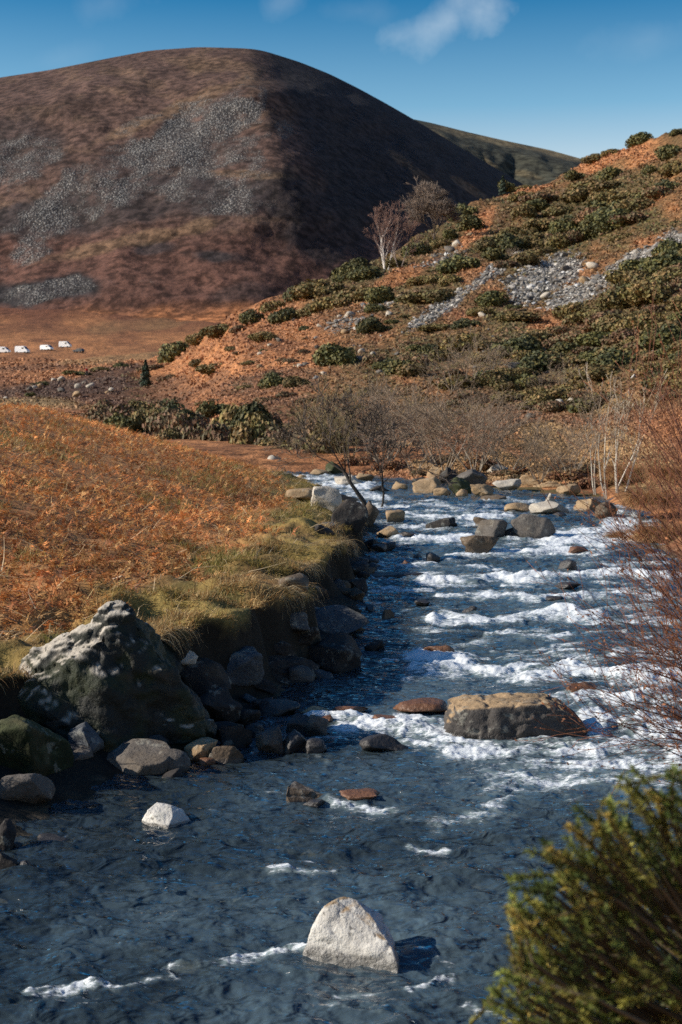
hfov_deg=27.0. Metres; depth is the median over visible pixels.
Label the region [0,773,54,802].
boulder
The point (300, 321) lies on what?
hillside bracken
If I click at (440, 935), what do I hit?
river
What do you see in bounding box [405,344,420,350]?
gorse bush
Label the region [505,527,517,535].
boulder
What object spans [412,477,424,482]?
boulder
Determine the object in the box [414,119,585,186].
hill
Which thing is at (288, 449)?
bare shrub
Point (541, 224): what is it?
gorse bush
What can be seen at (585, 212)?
heather bush
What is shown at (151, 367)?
heather bush
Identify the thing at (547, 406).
heather bush
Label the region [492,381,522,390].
gorse bush
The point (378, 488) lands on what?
boulder
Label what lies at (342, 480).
boulder
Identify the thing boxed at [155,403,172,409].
heather bush
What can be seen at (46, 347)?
parked van
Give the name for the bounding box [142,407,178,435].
heather bush
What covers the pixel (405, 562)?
boulder
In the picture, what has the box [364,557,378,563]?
stone
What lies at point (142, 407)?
gorse bush
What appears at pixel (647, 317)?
gorse bush
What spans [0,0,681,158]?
sky
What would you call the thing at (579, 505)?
boulder
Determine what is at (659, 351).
gorse bush
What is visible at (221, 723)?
boulder
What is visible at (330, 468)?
boulder
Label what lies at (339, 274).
gorse bush
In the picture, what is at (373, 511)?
boulder
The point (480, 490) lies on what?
boulder
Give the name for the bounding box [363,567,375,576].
stone
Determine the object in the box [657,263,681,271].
heather bush
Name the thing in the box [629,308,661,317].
gorse bush
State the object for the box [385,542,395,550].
stone
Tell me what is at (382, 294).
gorse bush
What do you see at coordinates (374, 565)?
stone
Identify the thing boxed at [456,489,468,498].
boulder
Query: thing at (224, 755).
boulder
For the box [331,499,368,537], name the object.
boulder
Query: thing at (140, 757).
boulder
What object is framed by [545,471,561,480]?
fern clump
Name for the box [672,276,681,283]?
heather bush
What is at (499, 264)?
heather bush
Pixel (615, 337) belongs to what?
heather bush
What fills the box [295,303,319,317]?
gorse bush
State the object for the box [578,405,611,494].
pale sapling
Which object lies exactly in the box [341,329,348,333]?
pale stone
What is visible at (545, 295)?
pale stone
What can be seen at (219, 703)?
boulder
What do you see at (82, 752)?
boulder
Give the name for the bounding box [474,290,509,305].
gorse bush
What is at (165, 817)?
boulder
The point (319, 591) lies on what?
stone
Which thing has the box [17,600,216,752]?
boulder
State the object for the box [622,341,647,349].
heather bush
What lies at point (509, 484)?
boulder
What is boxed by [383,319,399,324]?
gorse bush
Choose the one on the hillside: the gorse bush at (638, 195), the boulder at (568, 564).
the gorse bush at (638, 195)
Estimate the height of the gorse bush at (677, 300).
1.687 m
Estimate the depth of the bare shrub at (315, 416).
64.19 m
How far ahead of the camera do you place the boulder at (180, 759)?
11.97 m
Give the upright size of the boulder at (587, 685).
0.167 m
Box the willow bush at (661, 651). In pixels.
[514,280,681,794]
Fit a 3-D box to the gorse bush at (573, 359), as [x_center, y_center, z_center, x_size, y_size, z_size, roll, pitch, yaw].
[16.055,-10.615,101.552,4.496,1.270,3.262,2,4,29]
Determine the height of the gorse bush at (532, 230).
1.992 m
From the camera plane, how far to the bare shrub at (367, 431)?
64.87 m
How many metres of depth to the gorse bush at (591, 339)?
107.32 m
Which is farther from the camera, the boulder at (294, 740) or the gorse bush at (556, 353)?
the gorse bush at (556, 353)
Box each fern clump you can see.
[337,455,366,465]
[357,456,380,462]
[374,463,403,470]
[389,460,407,466]
[463,456,490,469]
[472,460,502,470]
[508,465,527,471]
[509,468,522,473]
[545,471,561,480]
[560,468,590,480]
[577,476,596,488]
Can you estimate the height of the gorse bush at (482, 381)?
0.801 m
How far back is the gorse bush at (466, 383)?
93.70 m
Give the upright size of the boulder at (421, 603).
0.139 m
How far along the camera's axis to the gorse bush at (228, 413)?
81.57 m
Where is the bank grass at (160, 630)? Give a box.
[0,402,369,694]
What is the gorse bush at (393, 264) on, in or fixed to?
on the hillside
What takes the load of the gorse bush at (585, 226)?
on the hillside
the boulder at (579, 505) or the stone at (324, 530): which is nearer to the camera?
the stone at (324, 530)
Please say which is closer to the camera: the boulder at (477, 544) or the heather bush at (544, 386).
the boulder at (477, 544)
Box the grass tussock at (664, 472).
[637,457,681,487]
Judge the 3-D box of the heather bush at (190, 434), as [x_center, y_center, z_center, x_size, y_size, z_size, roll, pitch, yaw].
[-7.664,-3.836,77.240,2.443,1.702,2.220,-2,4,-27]
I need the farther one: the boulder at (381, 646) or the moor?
the moor
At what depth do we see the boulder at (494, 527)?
31.58 m
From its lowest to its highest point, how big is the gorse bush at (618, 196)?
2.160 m
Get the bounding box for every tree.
[137,359,152,386]
[271,376,378,505]
[351,391,458,511]
[362,200,409,269]
[375,216,430,266]
[397,176,462,239]
[498,175,507,195]
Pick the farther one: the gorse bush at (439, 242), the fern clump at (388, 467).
the gorse bush at (439, 242)
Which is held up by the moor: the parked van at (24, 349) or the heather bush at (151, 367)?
the parked van at (24, 349)
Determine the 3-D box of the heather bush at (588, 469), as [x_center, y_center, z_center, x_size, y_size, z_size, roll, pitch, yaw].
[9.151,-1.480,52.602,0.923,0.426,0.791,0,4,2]
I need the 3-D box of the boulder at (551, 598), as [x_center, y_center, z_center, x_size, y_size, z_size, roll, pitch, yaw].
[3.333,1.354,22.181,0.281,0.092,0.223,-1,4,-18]
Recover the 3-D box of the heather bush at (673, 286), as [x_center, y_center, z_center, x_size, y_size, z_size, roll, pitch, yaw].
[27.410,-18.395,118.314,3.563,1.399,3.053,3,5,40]
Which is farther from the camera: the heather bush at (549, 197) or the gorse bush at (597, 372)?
the heather bush at (549, 197)
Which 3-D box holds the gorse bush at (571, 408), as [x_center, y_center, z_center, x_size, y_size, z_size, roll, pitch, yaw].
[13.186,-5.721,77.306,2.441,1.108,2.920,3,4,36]
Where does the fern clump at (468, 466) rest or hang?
on the hillside
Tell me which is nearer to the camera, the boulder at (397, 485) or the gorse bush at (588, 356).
the boulder at (397, 485)
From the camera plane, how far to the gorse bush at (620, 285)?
128.85 m
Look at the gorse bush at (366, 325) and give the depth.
144.60 m
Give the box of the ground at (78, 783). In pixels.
[0,405,681,1023]
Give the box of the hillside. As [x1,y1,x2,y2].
[125,132,681,526]
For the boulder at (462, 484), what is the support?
in the river
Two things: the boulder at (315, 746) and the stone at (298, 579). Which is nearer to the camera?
the boulder at (315, 746)
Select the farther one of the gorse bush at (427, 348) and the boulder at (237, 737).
the gorse bush at (427, 348)
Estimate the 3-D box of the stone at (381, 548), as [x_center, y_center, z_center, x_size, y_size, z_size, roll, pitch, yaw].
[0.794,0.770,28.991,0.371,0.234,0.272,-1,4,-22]
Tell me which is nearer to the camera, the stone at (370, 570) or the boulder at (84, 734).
the boulder at (84, 734)
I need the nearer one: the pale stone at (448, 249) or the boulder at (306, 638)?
the boulder at (306, 638)
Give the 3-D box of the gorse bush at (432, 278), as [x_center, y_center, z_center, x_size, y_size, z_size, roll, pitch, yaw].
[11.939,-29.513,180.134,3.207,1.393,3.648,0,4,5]
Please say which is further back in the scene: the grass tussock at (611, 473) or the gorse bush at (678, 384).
the gorse bush at (678, 384)
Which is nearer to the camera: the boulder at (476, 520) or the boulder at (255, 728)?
the boulder at (255, 728)
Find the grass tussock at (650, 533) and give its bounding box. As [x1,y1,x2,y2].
[625,510,681,544]
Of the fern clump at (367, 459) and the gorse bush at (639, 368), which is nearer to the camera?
the fern clump at (367, 459)
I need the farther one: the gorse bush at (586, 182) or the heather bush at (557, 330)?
the gorse bush at (586, 182)
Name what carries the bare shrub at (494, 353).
on the hillside
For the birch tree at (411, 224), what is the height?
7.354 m
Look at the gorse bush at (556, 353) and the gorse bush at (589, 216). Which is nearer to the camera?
the gorse bush at (556, 353)
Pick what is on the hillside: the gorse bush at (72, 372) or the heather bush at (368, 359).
the heather bush at (368, 359)
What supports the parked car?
on the moor
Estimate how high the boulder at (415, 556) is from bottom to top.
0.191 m
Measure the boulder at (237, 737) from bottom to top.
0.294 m
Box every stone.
[57,376,65,381]
[70,744,79,750]
[72,391,81,396]
[86,383,95,387]
[149,734,169,744]
[162,768,181,785]
[240,693,255,703]
[278,573,308,591]
[288,665,314,683]
[290,612,309,630]
[312,586,325,598]
[315,524,333,535]
[320,522,338,528]
[334,579,345,587]
[339,587,352,595]
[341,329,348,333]
[341,580,350,587]
[344,311,354,317]
[349,587,364,600]
[351,563,366,574]
[354,560,368,566]
[357,571,369,578]
[358,348,365,353]
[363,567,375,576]
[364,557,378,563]
[364,640,382,653]
[365,539,379,546]
[365,604,374,614]
[367,543,387,551]
[369,563,377,568]
[371,544,386,552]
[382,609,394,623]
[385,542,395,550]
[444,246,454,252]
[452,240,461,246]
[478,312,485,316]
[540,292,550,298]
[560,265,568,270]
[579,276,589,283]
[586,262,598,268]
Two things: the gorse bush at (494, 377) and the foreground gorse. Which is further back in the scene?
the gorse bush at (494, 377)
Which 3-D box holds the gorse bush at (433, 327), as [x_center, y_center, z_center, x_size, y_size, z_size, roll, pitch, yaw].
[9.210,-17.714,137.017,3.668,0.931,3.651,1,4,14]
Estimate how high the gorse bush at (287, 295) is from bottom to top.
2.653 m
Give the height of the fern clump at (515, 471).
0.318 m
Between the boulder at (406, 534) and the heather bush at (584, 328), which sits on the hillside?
the heather bush at (584, 328)
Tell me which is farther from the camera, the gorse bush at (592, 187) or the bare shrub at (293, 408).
the gorse bush at (592, 187)
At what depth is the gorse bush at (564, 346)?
106.61 m
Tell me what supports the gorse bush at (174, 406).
on the hillside
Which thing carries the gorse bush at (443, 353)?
on the hillside
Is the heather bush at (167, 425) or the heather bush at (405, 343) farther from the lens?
the heather bush at (405, 343)
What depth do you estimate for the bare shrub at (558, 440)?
54.67 m
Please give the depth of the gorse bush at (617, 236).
183.61 m
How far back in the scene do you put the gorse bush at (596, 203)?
225.83 m
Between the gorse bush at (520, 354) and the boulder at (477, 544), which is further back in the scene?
the gorse bush at (520, 354)
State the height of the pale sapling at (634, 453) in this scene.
4.256 m
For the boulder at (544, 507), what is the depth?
38.23 m
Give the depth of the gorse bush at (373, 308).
158.78 m
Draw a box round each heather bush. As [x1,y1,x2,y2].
[80,407,108,420]
[87,399,112,412]
[97,403,137,420]
[135,364,164,371]
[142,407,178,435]
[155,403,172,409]
[156,374,176,381]
[161,412,208,432]
[162,419,199,431]
[180,426,203,438]
[188,409,209,423]
[200,421,234,440]
[229,325,245,332]
[252,426,289,444]
[253,397,278,402]
[262,370,284,377]
[269,411,282,427]
[274,357,287,361]
[275,391,298,397]
[281,358,298,363]
[289,418,319,441]
[295,397,314,402]
[297,349,310,353]
[314,417,362,444]
[360,355,386,365]
[387,391,410,396]
[397,341,423,346]
[400,327,411,331]
[402,354,431,364]
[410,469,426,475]
[430,376,449,385]
[433,456,456,464]
[436,368,463,376]
[446,392,489,407]
[450,390,489,397]
[483,401,506,406]
[489,470,515,476]
[492,259,519,268]
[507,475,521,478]
[509,308,527,310]
[518,191,558,202]
[520,377,557,385]
[530,384,554,389]
[533,400,566,412]
[541,339,555,347]
[544,230,571,235]
[546,326,573,334]
[549,331,587,342]
[561,230,586,243]
[561,318,583,326]
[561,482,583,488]
[567,390,597,397]
[569,206,603,224]
[570,346,594,354]
[576,252,594,258]
[577,324,592,331]
[581,466,598,473]
[583,309,627,325]
[595,474,628,486]
[599,328,641,345]
[607,211,647,223]
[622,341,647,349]
[637,385,673,396]
[639,304,672,313]
[641,185,676,199]
[641,350,659,360]
[650,389,679,401]
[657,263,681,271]
[662,282,681,292]
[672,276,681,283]
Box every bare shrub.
[262,412,326,455]
[281,385,359,446]
[281,397,345,425]
[285,405,402,461]
[288,406,366,441]
[299,372,370,415]
[329,373,467,448]
[335,409,401,448]
[337,384,450,462]
[361,384,420,431]
[364,425,455,470]
[377,389,508,470]
[388,400,466,459]
[397,392,545,471]
[406,344,494,390]
[419,392,460,429]
[426,418,493,461]
[429,326,515,379]
[445,416,555,471]
[447,380,529,428]
[466,422,524,459]
[471,346,517,369]
[478,407,521,430]
[494,425,559,469]
[502,412,621,475]
[504,444,567,481]
[506,246,522,257]
[519,422,590,468]
[522,372,561,387]
[539,353,582,385]
[566,384,630,424]
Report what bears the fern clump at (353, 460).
on the hillside
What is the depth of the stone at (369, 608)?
20.97 m
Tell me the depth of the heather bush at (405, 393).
93.28 m
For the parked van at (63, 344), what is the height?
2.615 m
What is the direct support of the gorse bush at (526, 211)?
on the hillside
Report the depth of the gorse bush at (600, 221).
191.75 m
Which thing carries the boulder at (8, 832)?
on the ground at (78, 783)
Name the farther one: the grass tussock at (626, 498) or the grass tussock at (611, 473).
the grass tussock at (611, 473)
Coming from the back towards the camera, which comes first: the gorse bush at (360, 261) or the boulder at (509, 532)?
the gorse bush at (360, 261)
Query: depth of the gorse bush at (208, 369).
171.67 m
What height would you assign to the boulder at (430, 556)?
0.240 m
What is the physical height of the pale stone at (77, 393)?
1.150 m
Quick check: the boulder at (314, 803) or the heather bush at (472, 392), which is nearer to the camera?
the boulder at (314, 803)
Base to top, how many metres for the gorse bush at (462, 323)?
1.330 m
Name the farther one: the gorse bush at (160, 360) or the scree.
the gorse bush at (160, 360)
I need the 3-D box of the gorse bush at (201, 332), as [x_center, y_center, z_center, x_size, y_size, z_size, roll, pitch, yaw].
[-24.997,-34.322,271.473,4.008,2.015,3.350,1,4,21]
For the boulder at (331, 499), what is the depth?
29.63 m
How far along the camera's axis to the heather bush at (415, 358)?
111.85 m
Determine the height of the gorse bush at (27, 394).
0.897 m
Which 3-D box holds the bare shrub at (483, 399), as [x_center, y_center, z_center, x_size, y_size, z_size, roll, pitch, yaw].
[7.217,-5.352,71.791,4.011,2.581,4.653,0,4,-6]
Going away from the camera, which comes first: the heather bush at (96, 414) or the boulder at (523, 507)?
the boulder at (523, 507)
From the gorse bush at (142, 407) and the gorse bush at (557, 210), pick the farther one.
the gorse bush at (557, 210)
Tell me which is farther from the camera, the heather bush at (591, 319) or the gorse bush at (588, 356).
the heather bush at (591, 319)
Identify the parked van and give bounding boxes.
[0,347,10,352]
[15,346,29,352]
[40,345,53,349]
[59,341,71,347]
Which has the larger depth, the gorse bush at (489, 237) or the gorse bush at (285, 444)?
the gorse bush at (489, 237)
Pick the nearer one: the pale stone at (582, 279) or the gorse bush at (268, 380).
the gorse bush at (268, 380)
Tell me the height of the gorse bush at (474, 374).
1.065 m
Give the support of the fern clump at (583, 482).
on the hillside
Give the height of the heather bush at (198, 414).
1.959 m
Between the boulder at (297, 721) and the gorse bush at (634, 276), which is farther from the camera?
the gorse bush at (634, 276)
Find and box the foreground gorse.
[464,761,681,1023]
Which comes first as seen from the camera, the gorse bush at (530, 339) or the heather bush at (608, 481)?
the heather bush at (608, 481)
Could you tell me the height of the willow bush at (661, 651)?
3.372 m
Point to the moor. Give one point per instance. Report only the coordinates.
(92, 334)
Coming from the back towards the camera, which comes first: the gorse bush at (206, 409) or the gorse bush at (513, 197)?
the gorse bush at (513, 197)
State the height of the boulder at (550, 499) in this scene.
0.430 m
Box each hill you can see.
[0,47,523,342]
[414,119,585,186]
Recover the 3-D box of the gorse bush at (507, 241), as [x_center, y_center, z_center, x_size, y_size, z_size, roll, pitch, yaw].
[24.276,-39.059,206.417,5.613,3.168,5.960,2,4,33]
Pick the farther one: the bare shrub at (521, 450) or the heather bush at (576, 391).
the heather bush at (576, 391)
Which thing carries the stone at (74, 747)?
on the ground at (78, 783)
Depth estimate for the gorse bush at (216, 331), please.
208.14 m
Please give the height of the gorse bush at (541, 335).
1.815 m
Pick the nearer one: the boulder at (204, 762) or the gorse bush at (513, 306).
the boulder at (204, 762)
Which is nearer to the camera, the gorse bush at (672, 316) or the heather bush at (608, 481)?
the heather bush at (608, 481)
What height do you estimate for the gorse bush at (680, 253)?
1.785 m
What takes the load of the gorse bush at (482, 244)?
on the hillside
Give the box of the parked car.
[73,348,84,352]
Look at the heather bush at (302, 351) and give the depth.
139.40 m
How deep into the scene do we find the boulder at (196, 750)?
12.35 m
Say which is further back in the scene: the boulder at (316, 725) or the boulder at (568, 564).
the boulder at (568, 564)
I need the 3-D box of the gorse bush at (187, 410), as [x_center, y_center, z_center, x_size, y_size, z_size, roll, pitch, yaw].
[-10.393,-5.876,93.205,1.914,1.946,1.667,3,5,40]
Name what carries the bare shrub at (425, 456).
on the hillside
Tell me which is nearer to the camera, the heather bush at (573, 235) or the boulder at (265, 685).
the boulder at (265, 685)
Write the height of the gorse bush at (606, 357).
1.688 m
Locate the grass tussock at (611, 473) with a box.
[595,459,651,485]
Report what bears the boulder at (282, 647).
on the boulder at (279, 665)
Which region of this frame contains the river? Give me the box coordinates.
[0,471,681,1023]
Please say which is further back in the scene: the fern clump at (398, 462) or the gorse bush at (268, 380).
the gorse bush at (268, 380)
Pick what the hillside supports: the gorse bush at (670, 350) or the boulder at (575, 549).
the gorse bush at (670, 350)
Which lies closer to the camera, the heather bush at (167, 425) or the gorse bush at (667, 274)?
the heather bush at (167, 425)
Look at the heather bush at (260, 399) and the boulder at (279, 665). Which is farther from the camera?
the heather bush at (260, 399)
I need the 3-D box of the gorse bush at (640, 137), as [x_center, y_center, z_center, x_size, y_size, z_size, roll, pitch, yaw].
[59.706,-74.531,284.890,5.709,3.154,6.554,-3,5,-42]
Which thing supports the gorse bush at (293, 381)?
on the hillside
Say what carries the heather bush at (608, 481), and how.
on the hillside
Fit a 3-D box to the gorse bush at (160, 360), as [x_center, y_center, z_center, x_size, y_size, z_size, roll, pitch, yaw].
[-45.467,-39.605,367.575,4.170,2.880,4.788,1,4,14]
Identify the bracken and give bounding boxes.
[0,143,681,485]
[0,401,309,639]
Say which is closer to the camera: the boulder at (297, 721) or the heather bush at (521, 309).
the boulder at (297, 721)
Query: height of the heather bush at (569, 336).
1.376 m
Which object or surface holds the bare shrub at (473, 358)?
on the hillside
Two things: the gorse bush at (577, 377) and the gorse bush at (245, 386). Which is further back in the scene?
the gorse bush at (245, 386)
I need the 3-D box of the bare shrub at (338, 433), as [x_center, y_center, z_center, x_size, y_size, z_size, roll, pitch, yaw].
[0.204,-3.311,61.935,4.712,2.735,4.304,2,4,28]
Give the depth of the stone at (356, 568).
25.20 m
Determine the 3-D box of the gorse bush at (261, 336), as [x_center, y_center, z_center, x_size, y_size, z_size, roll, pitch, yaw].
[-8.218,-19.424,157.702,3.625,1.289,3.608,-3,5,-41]
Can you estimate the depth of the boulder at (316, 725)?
13.21 m
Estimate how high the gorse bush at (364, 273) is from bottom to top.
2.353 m
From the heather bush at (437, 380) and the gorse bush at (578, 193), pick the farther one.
the gorse bush at (578, 193)
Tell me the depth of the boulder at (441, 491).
45.26 m
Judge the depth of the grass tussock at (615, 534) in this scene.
31.45 m
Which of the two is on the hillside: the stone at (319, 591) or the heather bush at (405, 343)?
the heather bush at (405, 343)
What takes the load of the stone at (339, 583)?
on the ground at (78, 783)
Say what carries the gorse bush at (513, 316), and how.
on the hillside
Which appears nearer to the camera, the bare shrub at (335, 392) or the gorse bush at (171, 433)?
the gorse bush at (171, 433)
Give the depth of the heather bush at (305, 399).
97.81 m
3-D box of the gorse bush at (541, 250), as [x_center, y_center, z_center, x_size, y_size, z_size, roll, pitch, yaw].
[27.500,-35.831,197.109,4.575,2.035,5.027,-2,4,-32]
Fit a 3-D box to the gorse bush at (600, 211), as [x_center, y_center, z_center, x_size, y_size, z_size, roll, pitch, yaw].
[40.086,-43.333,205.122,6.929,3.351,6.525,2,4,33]
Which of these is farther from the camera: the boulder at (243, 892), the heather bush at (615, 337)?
the heather bush at (615, 337)
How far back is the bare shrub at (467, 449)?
59.35 m
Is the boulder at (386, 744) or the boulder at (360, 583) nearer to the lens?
the boulder at (386, 744)
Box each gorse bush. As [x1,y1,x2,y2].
[24,392,36,396]
[31,381,49,385]
[61,370,92,374]
[87,366,111,371]
[103,412,135,431]
[113,362,130,367]
[125,399,148,408]
[129,407,161,432]
[138,406,157,410]
[140,397,184,408]
[156,355,163,363]
[156,428,180,438]
[158,341,189,362]
[158,402,192,418]
[181,408,193,416]
[184,333,203,345]
[188,358,201,367]
[195,362,221,375]
[196,401,229,418]
[198,327,206,336]
[203,323,230,338]
[210,403,243,425]
[224,346,235,351]
[228,410,277,443]
[231,400,270,422]
[236,385,251,389]
[238,308,264,323]
[240,360,257,364]
[248,331,278,341]
[248,426,266,443]
[257,372,284,389]
[258,300,285,313]
[258,436,285,445]
[267,307,298,324]
[271,441,304,449]
[282,286,300,301]
[282,375,309,387]
[290,279,344,298]
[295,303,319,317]
[298,325,311,330]
[301,428,347,453]
[310,296,350,311]
[311,342,357,366]
[329,261,363,282]
[330,286,365,302]
[346,257,368,267]
[346,266,384,280]
[354,287,374,301]
[355,315,385,334]
[357,388,387,395]
[363,305,386,313]
[364,285,395,303]
[371,359,392,369]
[382,257,405,269]
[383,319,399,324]
[383,359,412,375]
[395,361,427,377]
[396,314,411,318]
[397,288,457,303]
[400,241,432,256]
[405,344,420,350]
[406,275,427,285]
[415,343,440,352]
[416,235,437,244]
[416,323,451,331]
[424,274,442,282]
[427,349,463,360]
[429,237,450,249]
[435,253,482,274]
[437,274,462,285]
[437,374,478,389]
[438,332,483,350]
[442,228,458,239]
[446,202,477,221]
[450,317,482,330]
[455,214,484,231]
[465,306,494,315]
[466,353,493,361]
[469,377,489,386]
[471,340,496,350]
[472,238,508,251]
[473,368,501,376]
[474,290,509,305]
[477,371,515,386]
[480,236,495,240]
[480,246,509,260]
[487,391,525,401]
[488,368,520,378]
[489,337,542,356]
[490,310,541,321]
[491,230,513,237]
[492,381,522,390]
[494,232,525,251]
[497,179,516,192]
[499,226,529,235]
[503,304,520,308]
[506,191,537,201]
[508,252,541,265]
[508,334,541,349]
[509,350,541,359]
[510,203,537,217]
[513,367,538,374]
[514,185,535,190]
[514,372,544,387]
[516,349,563,371]
[516,400,538,409]
[517,232,549,247]
[518,387,548,397]
[520,218,557,230]
[522,198,550,210]
[522,227,538,234]
[522,390,565,401]
[523,246,557,256]
[523,329,556,345]
[536,387,570,400]
[538,351,577,356]
[540,205,575,217]
[543,233,577,249]
[547,341,579,353]
[547,354,587,369]
[548,214,578,233]
[552,302,590,320]
[552,382,587,390]
[558,185,589,203]
[561,215,579,225]
[563,169,587,180]
[564,308,602,323]
[565,178,608,190]
[565,363,591,379]
[566,397,598,412]
[573,331,611,346]
[577,219,604,239]
[577,347,605,363]
[579,363,628,380]
[580,153,602,163]
[580,391,619,404]
[583,199,607,208]
[583,211,595,219]
[586,180,620,195]
[586,189,624,203]
[590,313,627,333]
[591,347,639,365]
[592,201,623,220]
[592,207,635,231]
[594,343,623,357]
[595,166,623,180]
[595,290,631,310]
[599,149,619,156]
[603,269,632,283]
[603,348,648,359]
[605,180,626,187]
[606,232,633,242]
[607,192,636,204]
[608,320,638,331]
[611,282,632,293]
[612,198,656,210]
[617,256,650,270]
[617,278,674,305]
[619,194,635,202]
[619,312,665,329]
[620,335,639,343]
[621,269,653,283]
[625,131,653,147]
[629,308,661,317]
[632,190,648,198]
[635,360,664,376]
[636,250,681,273]
[637,319,681,336]
[638,323,681,350]
[640,164,657,175]
[641,369,669,388]
[646,266,681,283]
[647,250,681,263]
[648,370,680,388]
[651,237,681,255]
[654,144,681,161]
[654,178,681,189]
[654,345,670,357]
[657,160,681,177]
[661,357,681,370]
[664,294,681,312]
[665,350,681,360]
[666,311,681,322]
[666,342,681,354]
[668,128,681,135]
[670,378,681,389]
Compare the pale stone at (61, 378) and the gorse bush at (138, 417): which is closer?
the gorse bush at (138, 417)
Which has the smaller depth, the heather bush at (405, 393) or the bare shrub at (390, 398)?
the bare shrub at (390, 398)
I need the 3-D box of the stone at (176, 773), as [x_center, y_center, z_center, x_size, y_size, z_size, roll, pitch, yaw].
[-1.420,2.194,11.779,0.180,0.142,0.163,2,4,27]
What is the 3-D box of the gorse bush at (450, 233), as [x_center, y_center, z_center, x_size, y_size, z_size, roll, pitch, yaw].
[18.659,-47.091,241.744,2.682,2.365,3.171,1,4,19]
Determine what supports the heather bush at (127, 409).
on the hillside
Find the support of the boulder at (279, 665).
on the ground at (78, 783)
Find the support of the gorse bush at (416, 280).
on the hillside
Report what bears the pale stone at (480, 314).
on the hillside
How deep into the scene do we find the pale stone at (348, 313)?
160.84 m
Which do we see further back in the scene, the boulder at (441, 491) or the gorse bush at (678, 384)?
the gorse bush at (678, 384)
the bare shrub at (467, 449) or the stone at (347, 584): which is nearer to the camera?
the stone at (347, 584)
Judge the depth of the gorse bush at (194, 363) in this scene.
215.06 m
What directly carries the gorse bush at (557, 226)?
on the hillside
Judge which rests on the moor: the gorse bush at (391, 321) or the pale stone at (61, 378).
the pale stone at (61, 378)
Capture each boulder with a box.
[0,715,73,775]
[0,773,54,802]
[0,818,16,853]
[0,852,17,877]
[12,841,22,850]
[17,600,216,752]
[17,860,34,875]
[22,842,33,849]
[37,833,69,845]
[67,722,103,752]
[73,745,92,760]
[106,738,170,780]
[141,802,191,841]
[159,749,190,776]
[181,650,197,664]
[184,658,231,697]
[184,737,217,766]
[199,757,215,767]
[200,686,242,722]
[208,746,244,768]
[214,721,243,737]
[218,725,252,749]
[225,646,263,686]
[230,891,251,894]
[235,709,260,725]
[246,723,264,741]
[249,697,272,709]
[253,679,276,693]
[254,725,285,760]
[258,699,299,719]
[267,455,280,459]
[268,655,319,685]
[274,640,296,656]
[283,729,306,758]
[285,488,312,501]
[286,713,308,738]
[286,781,333,817]
[298,627,319,645]
[300,706,327,715]
[301,737,326,757]
[303,799,324,807]
[303,897,399,973]
[304,714,328,740]
[309,632,361,675]
[310,469,329,474]
[310,486,341,511]
[314,669,333,682]
[315,605,368,633]
[322,715,336,726]
[325,461,342,475]
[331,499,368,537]
[331,788,379,803]
[332,706,368,718]
[334,475,361,488]
[348,578,367,591]
[349,607,361,612]
[350,557,368,563]
[356,473,373,480]
[359,734,408,755]
[363,641,385,651]
[365,500,379,525]
[370,485,389,490]
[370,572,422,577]
[372,714,396,718]
[376,526,397,540]
[386,510,404,524]
[391,482,407,490]
[393,697,446,712]
[398,532,417,540]
[401,560,411,567]
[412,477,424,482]
[412,477,440,498]
[413,553,422,560]
[414,600,429,608]
[423,645,454,651]
[426,517,456,530]
[426,552,440,561]
[427,465,441,477]
[433,487,450,498]
[439,467,457,484]
[444,692,593,743]
[449,477,471,499]
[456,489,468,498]
[457,469,487,484]
[460,535,498,557]
[462,606,477,613]
[470,484,493,498]
[473,517,487,525]
[475,519,507,537]
[480,494,507,501]
[486,464,507,471]
[492,479,521,490]
[504,503,530,515]
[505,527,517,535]
[511,514,555,538]
[519,475,539,484]
[529,501,568,516]
[533,481,560,487]
[545,493,555,501]
[546,596,562,600]
[552,512,566,517]
[556,484,580,495]
[556,582,580,588]
[558,559,576,570]
[566,682,600,697]
[568,546,587,553]
[573,498,599,514]
[594,501,616,519]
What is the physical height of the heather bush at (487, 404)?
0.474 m
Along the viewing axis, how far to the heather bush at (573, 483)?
48.66 m
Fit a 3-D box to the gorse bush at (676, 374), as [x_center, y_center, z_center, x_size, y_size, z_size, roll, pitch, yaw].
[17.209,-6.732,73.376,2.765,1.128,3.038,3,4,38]
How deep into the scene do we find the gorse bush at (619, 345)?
97.67 m
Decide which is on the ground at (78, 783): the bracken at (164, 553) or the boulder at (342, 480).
the bracken at (164, 553)
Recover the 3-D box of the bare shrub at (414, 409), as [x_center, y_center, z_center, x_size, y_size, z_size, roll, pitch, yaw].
[2.478,-3.661,60.606,4.866,3.662,4.241,2,4,27]
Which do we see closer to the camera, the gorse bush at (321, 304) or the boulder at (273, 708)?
the boulder at (273, 708)
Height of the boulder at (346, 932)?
0.527 m
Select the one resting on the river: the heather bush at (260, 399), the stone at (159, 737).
the stone at (159, 737)
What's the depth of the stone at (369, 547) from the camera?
29.25 m
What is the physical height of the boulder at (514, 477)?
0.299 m
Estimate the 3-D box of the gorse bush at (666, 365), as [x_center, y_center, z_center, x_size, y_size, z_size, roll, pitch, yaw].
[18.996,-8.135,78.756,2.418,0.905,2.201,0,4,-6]
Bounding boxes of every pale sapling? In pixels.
[578,362,668,497]
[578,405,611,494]
[607,378,665,492]
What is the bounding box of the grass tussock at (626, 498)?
[614,481,681,515]
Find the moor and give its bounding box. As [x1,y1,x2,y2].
[0,307,450,473]
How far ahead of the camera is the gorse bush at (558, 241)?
198.75 m
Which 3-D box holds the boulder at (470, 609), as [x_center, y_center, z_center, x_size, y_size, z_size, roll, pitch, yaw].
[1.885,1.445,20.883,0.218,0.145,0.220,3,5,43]
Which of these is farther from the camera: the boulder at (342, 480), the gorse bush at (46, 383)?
the gorse bush at (46, 383)

